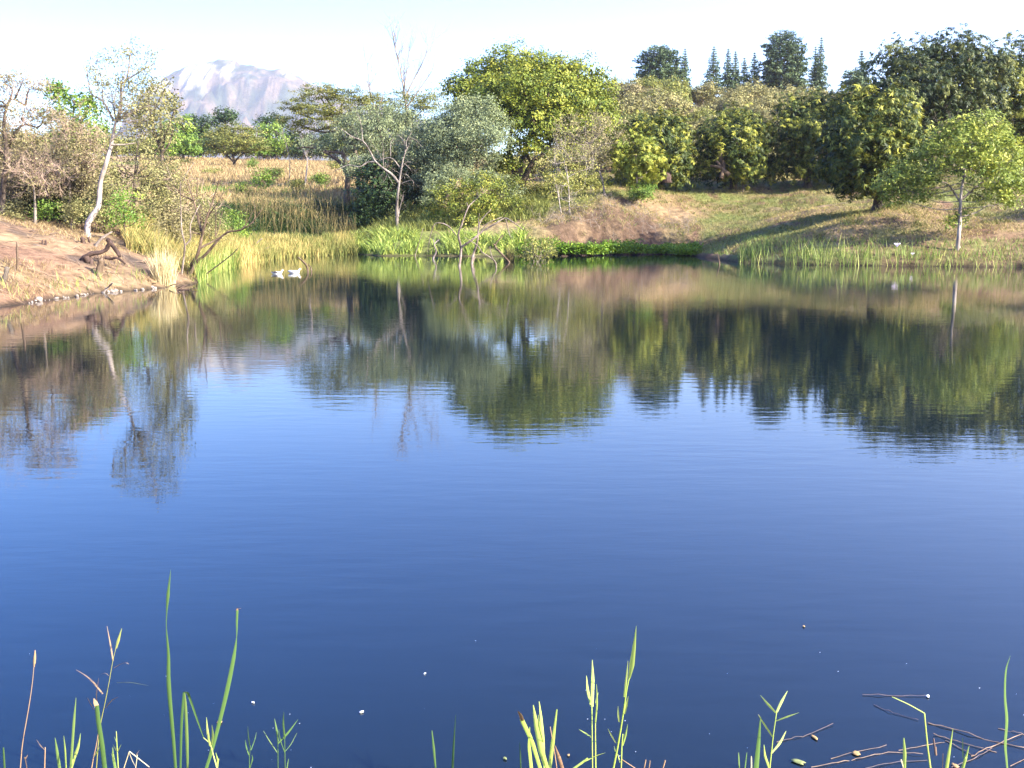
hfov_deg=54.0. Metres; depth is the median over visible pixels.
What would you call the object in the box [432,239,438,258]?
snag
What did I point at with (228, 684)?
cattail leaf
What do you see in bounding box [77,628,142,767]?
leafy reed
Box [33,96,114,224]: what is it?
scrub tree
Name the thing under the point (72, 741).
cattail leaf
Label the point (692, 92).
hillside bush
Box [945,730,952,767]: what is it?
reed shoot
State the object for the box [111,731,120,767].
seed stem
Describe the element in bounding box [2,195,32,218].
leafy bush
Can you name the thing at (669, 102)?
hillside bush
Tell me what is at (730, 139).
mango tree
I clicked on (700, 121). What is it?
hillside bush
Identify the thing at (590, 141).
hillside bush
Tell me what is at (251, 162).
leafy bush
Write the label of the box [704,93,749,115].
hillside bush
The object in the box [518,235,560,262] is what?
drowned bush
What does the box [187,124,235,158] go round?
field tree
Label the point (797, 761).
floating leaf
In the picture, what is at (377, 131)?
grey green tree
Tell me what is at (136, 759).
broken straw
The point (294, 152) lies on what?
field tree
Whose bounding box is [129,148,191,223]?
leafy bush
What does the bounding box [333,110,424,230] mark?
dead tree
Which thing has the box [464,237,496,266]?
snag
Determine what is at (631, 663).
young reed
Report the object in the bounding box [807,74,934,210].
mango tree
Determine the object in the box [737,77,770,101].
hillside bush
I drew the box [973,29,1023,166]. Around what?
mango tree
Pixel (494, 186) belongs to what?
yellow green shrub
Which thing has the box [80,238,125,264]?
driftwood log
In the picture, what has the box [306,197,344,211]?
leafy bush
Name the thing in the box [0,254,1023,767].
water
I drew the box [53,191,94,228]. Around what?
leafy bush
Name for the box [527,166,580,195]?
leafy bush
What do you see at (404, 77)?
bare tree
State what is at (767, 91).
hillside bush
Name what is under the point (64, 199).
leafy bush
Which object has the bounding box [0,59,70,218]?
scrub tree
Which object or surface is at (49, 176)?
leafy bush
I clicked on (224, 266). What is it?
green reeds
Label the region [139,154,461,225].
field grass
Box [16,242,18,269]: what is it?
old post
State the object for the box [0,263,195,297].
shore grass
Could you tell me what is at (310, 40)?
sky
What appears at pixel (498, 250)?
snag
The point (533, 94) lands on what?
green tree
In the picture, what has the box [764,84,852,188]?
mango tree
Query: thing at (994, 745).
floating reed
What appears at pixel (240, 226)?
leafy bush
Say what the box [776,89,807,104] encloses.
hillside bush
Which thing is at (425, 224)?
undergrowth
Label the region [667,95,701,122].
hillside bush
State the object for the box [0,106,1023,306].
ground
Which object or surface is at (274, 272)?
goose
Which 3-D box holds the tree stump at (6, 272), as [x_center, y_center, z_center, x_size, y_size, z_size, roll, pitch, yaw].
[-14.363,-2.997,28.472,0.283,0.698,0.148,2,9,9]
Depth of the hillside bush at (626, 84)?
156.20 m
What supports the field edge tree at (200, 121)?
on the ground at (572, 230)
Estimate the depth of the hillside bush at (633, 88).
154.47 m
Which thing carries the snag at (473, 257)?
in the water
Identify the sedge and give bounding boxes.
[349,221,532,254]
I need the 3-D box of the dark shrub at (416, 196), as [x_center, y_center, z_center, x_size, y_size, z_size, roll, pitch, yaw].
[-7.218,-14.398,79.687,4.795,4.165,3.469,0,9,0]
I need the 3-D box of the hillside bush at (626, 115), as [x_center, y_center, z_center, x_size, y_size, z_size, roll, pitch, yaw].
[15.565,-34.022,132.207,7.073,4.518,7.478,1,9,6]
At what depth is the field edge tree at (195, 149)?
165.07 m
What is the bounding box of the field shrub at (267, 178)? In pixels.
[248,165,277,190]
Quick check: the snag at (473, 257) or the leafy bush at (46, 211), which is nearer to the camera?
the leafy bush at (46, 211)
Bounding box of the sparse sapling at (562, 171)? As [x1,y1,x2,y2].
[530,134,601,214]
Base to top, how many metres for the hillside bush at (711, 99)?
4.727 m
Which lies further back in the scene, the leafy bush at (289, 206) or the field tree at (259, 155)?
the field tree at (259, 155)
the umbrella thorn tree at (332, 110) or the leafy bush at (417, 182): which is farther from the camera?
the umbrella thorn tree at (332, 110)
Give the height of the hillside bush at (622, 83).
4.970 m
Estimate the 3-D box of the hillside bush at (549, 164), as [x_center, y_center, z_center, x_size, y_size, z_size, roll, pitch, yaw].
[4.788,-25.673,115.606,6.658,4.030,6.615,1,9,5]
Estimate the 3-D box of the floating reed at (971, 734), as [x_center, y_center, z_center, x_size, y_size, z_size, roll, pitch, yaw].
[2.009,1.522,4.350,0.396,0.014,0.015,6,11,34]
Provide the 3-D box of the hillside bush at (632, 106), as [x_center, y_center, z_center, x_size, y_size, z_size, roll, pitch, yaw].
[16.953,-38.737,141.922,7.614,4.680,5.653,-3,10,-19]
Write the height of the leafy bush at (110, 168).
4.370 m
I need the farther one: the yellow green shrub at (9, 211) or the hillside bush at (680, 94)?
the hillside bush at (680, 94)
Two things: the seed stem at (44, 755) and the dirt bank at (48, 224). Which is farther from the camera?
the dirt bank at (48, 224)
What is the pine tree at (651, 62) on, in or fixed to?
on the ground at (572, 230)
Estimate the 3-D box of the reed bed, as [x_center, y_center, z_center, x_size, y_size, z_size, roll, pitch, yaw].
[-15.011,-8.701,61.575,7.253,2.056,24.624,2,9,9]
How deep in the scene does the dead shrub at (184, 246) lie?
36.65 m
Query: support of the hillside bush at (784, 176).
on the ground at (572, 230)
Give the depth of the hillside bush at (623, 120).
128.69 m
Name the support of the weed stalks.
on the ground at (572, 230)
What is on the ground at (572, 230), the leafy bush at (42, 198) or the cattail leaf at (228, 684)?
the leafy bush at (42, 198)
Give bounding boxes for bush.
[0,117,60,189]
[0,149,46,216]
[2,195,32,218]
[5,173,57,219]
[20,195,62,223]
[21,140,74,222]
[31,134,89,181]
[44,173,93,223]
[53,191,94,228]
[55,142,110,227]
[69,139,131,225]
[76,174,130,235]
[91,113,185,225]
[99,185,154,246]
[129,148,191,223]
[142,191,209,249]
[177,156,192,163]
[182,193,230,247]
[200,165,222,173]
[213,206,256,237]
[230,181,250,194]
[245,158,258,167]
[266,196,306,213]
[269,164,285,180]
[286,178,305,190]
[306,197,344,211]
[307,172,330,188]
[324,157,343,174]
[339,149,390,183]
[346,194,390,229]
[385,200,424,224]
[403,158,451,196]
[413,161,527,208]
[416,206,454,224]
[446,160,475,183]
[469,155,528,180]
[481,156,532,180]
[488,175,537,198]
[515,196,553,210]
[517,151,556,179]
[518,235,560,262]
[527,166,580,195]
[533,147,561,173]
[548,143,592,174]
[555,133,608,148]
[564,168,612,191]
[571,142,613,172]
[605,81,644,100]
[608,75,644,94]
[610,93,653,117]
[613,116,630,124]
[618,83,659,97]
[618,90,648,103]
[619,110,652,130]
[626,181,658,203]
[630,74,665,93]
[632,97,675,117]
[640,86,687,113]
[642,83,692,107]
[658,75,697,101]
[667,88,691,104]
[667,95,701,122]
[680,106,716,125]
[683,119,700,135]
[688,85,704,105]
[691,78,725,106]
[691,113,715,130]
[694,91,722,105]
[695,101,718,116]
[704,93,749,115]
[719,84,757,105]
[722,86,754,101]
[727,99,772,118]
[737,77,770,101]
[748,98,771,116]
[753,86,785,99]
[756,94,789,114]
[756,110,779,128]
[765,154,797,181]
[769,153,803,180]
[775,81,815,100]
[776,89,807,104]
[838,69,869,92]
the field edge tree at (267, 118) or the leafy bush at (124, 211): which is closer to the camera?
the leafy bush at (124, 211)
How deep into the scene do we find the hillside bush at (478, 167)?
106.35 m
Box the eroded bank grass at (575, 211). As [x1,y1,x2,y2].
[534,196,699,253]
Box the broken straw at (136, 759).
[124,751,148,767]
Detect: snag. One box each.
[428,192,523,265]
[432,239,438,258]
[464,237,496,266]
[471,209,490,263]
[493,234,509,261]
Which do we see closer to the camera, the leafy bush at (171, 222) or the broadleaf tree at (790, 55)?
the leafy bush at (171, 222)
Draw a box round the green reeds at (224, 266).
[193,244,243,283]
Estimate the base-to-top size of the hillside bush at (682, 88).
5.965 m
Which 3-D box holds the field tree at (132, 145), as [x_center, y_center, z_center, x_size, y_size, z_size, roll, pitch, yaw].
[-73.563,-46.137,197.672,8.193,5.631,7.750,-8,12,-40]
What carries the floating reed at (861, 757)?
on the water
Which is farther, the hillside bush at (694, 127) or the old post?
the hillside bush at (694, 127)
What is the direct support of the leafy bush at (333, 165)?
on the ground at (572, 230)
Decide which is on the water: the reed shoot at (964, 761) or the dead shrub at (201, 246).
the reed shoot at (964, 761)
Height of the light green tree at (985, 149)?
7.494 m
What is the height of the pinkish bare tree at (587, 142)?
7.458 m
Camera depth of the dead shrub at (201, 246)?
37.52 m
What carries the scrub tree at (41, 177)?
on the ground at (572, 230)
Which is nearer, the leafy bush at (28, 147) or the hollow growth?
the leafy bush at (28, 147)
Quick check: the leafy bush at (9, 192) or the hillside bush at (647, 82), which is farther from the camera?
the hillside bush at (647, 82)
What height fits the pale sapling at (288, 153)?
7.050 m
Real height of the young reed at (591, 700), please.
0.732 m
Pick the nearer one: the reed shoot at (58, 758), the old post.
the reed shoot at (58, 758)
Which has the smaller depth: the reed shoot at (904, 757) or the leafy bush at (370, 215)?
the reed shoot at (904, 757)
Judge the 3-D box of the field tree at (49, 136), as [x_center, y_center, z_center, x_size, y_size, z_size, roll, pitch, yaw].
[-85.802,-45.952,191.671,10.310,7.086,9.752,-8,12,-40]
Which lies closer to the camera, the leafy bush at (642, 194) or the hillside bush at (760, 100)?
the leafy bush at (642, 194)
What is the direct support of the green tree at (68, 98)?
on the ground at (572, 230)
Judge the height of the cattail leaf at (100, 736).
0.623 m
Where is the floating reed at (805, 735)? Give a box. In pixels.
[777,723,832,741]
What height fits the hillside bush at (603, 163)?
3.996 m
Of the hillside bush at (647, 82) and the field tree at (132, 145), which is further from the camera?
the field tree at (132, 145)
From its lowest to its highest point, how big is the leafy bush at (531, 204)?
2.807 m
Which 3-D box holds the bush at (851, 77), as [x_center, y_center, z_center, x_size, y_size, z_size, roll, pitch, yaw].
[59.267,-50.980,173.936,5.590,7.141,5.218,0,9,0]
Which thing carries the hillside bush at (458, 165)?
on the ground at (572, 230)
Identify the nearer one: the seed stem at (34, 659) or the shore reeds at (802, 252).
the seed stem at (34, 659)
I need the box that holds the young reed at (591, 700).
[573,660,603,767]
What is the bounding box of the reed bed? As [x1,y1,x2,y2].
[197,228,360,266]
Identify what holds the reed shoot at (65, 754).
on the water
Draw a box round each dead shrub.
[165,162,269,275]
[175,181,199,274]
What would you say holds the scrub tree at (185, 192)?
on the ground at (572, 230)
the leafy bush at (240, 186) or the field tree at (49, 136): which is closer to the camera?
the leafy bush at (240, 186)
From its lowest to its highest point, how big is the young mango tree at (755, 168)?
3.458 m
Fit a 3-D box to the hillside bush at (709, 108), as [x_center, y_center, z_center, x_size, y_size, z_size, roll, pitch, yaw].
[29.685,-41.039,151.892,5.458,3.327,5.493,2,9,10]
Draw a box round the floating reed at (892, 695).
[862,694,925,695]
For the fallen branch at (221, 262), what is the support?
on the water
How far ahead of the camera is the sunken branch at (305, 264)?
45.17 m
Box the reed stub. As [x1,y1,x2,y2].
[933,738,942,767]
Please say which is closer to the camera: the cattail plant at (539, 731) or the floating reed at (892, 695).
the cattail plant at (539, 731)
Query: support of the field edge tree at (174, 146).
on the ground at (572, 230)
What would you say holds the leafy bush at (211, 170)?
on the ground at (572, 230)
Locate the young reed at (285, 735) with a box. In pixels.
[264,714,297,767]
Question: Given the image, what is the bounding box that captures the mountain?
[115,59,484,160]
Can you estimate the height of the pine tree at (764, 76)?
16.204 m
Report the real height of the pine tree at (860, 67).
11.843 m
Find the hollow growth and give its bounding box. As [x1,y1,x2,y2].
[211,200,371,238]
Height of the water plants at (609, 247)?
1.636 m
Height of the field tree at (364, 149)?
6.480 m
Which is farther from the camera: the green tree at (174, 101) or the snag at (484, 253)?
the green tree at (174, 101)
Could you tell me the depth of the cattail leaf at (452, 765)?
3.77 m
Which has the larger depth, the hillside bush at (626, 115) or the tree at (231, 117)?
the tree at (231, 117)
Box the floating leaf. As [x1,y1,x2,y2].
[791,759,805,764]
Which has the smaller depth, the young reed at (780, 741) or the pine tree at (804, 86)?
the young reed at (780, 741)
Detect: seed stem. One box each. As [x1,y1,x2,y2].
[20,651,35,767]
[24,739,45,767]
[91,736,99,767]
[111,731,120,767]
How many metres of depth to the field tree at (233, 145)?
193.67 m
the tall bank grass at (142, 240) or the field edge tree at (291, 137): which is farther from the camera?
the field edge tree at (291, 137)
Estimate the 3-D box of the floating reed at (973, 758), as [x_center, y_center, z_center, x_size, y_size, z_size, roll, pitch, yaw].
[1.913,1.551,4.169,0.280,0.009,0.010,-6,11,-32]
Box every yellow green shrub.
[0,202,84,229]
[419,163,529,229]
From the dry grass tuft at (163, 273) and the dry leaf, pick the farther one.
the dry grass tuft at (163, 273)
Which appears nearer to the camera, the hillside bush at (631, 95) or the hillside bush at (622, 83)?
the hillside bush at (631, 95)
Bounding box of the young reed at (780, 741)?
[758,692,796,767]
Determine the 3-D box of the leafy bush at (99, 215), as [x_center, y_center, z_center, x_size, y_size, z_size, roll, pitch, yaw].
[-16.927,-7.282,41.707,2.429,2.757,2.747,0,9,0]
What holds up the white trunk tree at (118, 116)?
on the ground at (572, 230)
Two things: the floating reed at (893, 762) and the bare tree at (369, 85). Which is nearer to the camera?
the floating reed at (893, 762)
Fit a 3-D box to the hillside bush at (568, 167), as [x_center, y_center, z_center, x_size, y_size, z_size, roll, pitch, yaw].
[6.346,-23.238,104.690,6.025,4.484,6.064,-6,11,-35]
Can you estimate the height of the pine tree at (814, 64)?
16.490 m
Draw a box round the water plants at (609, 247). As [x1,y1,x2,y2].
[515,234,705,255]
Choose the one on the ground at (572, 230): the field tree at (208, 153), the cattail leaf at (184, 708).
the field tree at (208, 153)
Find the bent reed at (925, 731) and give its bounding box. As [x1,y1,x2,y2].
[893,697,930,767]
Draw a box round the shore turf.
[697,232,1023,261]
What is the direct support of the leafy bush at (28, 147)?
on the ground at (572, 230)
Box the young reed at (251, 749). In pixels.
[245,732,256,767]
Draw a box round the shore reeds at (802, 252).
[735,234,1023,266]
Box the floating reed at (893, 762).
[867,760,926,767]
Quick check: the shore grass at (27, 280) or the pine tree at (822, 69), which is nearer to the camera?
the shore grass at (27, 280)
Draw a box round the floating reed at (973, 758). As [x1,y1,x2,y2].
[951,748,991,767]
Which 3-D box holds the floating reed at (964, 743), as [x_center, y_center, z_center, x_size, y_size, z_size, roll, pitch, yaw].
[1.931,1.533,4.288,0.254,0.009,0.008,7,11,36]
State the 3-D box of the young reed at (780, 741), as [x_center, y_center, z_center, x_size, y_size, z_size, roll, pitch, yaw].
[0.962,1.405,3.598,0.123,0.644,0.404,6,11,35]
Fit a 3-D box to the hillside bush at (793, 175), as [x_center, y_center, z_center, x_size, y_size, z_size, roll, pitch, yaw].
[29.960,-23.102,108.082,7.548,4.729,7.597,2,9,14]
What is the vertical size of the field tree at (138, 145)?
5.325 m
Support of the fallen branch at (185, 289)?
on the water
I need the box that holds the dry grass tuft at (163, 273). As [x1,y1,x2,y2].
[143,210,181,286]
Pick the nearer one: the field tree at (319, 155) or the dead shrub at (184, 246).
the dead shrub at (184, 246)
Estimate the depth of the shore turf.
52.86 m
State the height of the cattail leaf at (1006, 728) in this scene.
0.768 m
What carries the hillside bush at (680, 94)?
on the ground at (572, 230)
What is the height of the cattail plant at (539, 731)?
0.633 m
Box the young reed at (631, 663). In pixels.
[608,629,635,767]
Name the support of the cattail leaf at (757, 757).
on the water
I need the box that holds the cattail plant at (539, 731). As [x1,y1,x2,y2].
[518,702,556,767]
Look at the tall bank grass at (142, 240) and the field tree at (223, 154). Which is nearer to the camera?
the tall bank grass at (142, 240)
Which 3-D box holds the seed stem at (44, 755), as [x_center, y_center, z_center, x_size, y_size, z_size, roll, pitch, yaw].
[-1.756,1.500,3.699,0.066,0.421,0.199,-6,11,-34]
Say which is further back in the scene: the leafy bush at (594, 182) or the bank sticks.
the leafy bush at (594, 182)
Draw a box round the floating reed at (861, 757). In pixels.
[812,752,921,766]
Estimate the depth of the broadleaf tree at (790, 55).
205.05 m
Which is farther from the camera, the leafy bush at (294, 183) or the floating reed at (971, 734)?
the leafy bush at (294, 183)
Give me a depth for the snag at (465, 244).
50.26 m
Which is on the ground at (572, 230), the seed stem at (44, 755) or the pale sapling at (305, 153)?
the pale sapling at (305, 153)
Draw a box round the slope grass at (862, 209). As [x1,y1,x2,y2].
[518,167,1023,256]
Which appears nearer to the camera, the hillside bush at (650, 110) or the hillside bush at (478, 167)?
the hillside bush at (478, 167)
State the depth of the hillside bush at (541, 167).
107.50 m
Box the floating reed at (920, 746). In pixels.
[898,742,943,750]
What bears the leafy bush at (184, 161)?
on the ground at (572, 230)
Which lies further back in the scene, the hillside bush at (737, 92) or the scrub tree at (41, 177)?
the hillside bush at (737, 92)
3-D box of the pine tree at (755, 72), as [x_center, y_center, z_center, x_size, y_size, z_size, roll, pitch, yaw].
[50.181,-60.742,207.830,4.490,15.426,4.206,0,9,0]
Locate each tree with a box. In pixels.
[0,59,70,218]
[0,146,83,221]
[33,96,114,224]
[36,126,61,146]
[37,77,120,154]
[82,33,184,236]
[96,131,136,155]
[118,72,189,211]
[124,136,146,156]
[127,136,160,155]
[141,161,229,227]
[146,118,183,160]
[171,113,204,159]
[174,125,213,157]
[180,113,221,157]
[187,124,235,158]
[191,121,275,164]
[209,105,238,157]
[210,128,248,157]
[236,133,268,158]
[242,137,278,159]
[246,119,291,160]
[254,108,295,159]
[259,138,290,157]
[268,81,450,191]
[281,129,347,160]
[283,139,312,159]
[295,82,428,204]
[312,138,335,159]
[316,129,353,160]
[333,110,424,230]
[346,136,395,154]
[359,45,395,186]
[380,13,451,166]
[388,90,519,210]
[436,35,628,188]
[549,102,631,198]
[598,126,676,202]
[602,106,702,191]
[631,44,687,84]
[680,49,691,88]
[689,101,782,189]
[702,46,725,93]
[718,49,734,92]
[724,154,761,191]
[729,50,742,88]
[738,57,750,86]
[747,52,763,91]
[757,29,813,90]
[761,51,779,91]
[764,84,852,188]
[793,66,807,90]
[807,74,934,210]
[808,46,823,89]
[809,37,828,90]
[853,50,871,88]
[855,22,1023,174]
[864,104,1023,249]
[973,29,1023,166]
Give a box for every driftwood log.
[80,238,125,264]
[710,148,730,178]
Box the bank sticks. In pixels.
[0,213,189,302]
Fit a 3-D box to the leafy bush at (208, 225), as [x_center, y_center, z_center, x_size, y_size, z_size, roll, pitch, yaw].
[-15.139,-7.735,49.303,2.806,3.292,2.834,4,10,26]
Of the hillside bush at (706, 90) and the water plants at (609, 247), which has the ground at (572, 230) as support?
the hillside bush at (706, 90)
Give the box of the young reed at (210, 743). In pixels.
[203,717,218,767]
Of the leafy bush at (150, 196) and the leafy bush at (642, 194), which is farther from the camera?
the leafy bush at (642, 194)
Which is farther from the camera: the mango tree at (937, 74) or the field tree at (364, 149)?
the field tree at (364, 149)
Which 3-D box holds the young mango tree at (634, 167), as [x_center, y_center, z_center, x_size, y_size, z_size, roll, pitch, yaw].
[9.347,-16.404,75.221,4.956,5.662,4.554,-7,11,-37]
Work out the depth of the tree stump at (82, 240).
35.59 m
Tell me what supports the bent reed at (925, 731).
in the water
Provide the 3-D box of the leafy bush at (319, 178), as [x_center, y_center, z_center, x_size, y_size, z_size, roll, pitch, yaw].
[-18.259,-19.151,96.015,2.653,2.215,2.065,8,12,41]
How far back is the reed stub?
3.71 m
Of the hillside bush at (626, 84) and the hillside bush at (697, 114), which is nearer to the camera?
the hillside bush at (697, 114)
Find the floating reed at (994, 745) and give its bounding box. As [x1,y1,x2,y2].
[971,734,1021,755]
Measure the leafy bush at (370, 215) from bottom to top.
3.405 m
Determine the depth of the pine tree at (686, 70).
207.01 m
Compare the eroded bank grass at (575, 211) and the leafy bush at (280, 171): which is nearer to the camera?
the eroded bank grass at (575, 211)
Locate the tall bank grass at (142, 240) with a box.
[115,202,238,278]
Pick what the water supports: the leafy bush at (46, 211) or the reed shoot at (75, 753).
the reed shoot at (75, 753)
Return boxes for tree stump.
[1,266,9,281]
[80,237,89,243]
[94,255,104,275]
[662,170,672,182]
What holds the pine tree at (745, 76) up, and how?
on the ground at (572, 230)
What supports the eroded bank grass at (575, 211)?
on the ground at (572, 230)
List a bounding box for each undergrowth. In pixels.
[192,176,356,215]
[343,188,550,242]
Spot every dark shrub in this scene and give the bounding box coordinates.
[10,181,92,222]
[343,153,425,218]
[401,182,441,212]
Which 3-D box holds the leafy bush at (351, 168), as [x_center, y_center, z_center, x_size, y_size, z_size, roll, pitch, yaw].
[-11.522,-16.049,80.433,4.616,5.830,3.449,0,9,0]
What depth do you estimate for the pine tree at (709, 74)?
206.87 m
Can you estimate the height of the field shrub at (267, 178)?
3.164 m
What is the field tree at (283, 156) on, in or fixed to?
on the ground at (572, 230)
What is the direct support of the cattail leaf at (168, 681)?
in the water
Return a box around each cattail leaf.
[70,700,75,767]
[93,698,106,767]
[166,570,176,767]
[180,692,203,767]
[205,608,240,767]
[431,731,435,767]
[451,716,455,767]
[754,714,760,767]
[1004,658,1009,767]
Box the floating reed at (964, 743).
[933,733,996,752]
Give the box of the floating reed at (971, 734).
[928,722,1023,747]
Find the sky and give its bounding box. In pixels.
[0,0,1023,154]
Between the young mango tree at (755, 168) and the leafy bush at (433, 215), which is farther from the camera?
the young mango tree at (755, 168)
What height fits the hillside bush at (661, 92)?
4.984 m
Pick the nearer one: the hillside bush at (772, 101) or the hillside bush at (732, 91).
the hillside bush at (772, 101)
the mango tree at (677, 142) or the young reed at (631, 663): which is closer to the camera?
the young reed at (631, 663)
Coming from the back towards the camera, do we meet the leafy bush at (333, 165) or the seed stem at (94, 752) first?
the leafy bush at (333, 165)
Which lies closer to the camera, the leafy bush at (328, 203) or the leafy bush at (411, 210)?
the leafy bush at (411, 210)
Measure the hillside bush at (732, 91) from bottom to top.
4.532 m
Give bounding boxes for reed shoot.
[3,748,5,767]
[55,739,60,767]
[64,740,66,767]
[71,733,80,767]
[901,738,905,767]
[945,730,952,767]
[961,740,968,767]
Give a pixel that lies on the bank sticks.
(65, 257)
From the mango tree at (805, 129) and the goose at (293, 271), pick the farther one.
the mango tree at (805, 129)
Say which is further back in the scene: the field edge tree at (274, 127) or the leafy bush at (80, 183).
the field edge tree at (274, 127)
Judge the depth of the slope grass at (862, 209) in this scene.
67.53 m
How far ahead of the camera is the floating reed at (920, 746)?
4.26 m
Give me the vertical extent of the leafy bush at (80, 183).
3.907 m
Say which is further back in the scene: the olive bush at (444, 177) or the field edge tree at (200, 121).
the field edge tree at (200, 121)
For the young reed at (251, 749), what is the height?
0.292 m
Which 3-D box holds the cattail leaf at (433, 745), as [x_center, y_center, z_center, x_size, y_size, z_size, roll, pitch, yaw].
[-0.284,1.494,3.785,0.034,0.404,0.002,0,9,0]
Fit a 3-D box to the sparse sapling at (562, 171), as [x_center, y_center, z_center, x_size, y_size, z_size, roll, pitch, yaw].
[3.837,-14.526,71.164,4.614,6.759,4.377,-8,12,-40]
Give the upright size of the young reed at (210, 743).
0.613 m
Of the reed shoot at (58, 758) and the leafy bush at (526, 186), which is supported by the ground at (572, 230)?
the leafy bush at (526, 186)
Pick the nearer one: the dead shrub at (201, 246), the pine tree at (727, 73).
the dead shrub at (201, 246)
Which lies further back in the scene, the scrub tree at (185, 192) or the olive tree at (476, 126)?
the olive tree at (476, 126)
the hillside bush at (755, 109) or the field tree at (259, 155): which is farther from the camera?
the field tree at (259, 155)
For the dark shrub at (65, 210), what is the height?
2.160 m
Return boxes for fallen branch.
[177,285,197,289]
[206,248,237,273]
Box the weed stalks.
[232,178,356,236]
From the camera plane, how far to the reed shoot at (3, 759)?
3.61 m
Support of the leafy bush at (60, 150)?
on the ground at (572, 230)
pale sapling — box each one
[273,128,292,181]
[294,132,310,183]
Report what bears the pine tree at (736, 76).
on the ground at (572, 230)
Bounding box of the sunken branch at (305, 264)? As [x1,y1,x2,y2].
[298,257,311,271]
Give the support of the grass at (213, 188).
on the ground at (572, 230)
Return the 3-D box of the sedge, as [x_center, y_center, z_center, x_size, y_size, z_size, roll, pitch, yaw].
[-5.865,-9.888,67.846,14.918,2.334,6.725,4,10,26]
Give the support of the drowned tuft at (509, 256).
on the water
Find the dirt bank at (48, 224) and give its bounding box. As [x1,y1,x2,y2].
[0,207,196,301]
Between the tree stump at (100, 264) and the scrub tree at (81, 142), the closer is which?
the tree stump at (100, 264)
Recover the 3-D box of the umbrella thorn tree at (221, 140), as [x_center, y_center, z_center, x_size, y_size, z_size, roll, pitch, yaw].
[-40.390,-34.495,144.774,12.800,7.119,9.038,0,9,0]
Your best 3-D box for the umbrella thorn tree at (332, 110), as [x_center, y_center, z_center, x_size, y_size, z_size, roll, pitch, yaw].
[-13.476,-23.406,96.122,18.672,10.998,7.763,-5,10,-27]
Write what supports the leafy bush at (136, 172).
on the ground at (572, 230)
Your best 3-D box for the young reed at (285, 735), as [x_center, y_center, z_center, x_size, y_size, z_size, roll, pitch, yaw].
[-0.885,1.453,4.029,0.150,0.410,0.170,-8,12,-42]
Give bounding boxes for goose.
[271,270,283,273]
[288,269,301,272]
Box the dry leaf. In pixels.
[555,746,563,767]
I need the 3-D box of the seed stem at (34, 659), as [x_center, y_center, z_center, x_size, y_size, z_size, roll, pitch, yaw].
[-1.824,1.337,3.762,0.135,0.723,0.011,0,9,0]
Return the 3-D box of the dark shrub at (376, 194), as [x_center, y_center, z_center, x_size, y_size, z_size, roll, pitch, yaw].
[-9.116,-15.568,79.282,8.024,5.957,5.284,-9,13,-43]
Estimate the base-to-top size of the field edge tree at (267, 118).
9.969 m
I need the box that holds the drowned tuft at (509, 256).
[503,245,515,261]
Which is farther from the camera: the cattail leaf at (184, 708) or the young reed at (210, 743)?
the cattail leaf at (184, 708)
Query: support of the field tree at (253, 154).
on the ground at (572, 230)
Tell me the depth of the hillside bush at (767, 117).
140.03 m
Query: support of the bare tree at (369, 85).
on the ground at (572, 230)
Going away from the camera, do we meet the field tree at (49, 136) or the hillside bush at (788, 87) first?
the hillside bush at (788, 87)
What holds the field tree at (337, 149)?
on the ground at (572, 230)
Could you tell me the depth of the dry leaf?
3.53 m
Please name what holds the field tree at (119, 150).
on the ground at (572, 230)
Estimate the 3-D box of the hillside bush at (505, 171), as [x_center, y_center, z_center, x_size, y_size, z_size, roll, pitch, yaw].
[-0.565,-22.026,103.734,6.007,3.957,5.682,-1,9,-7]
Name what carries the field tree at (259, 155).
on the ground at (572, 230)

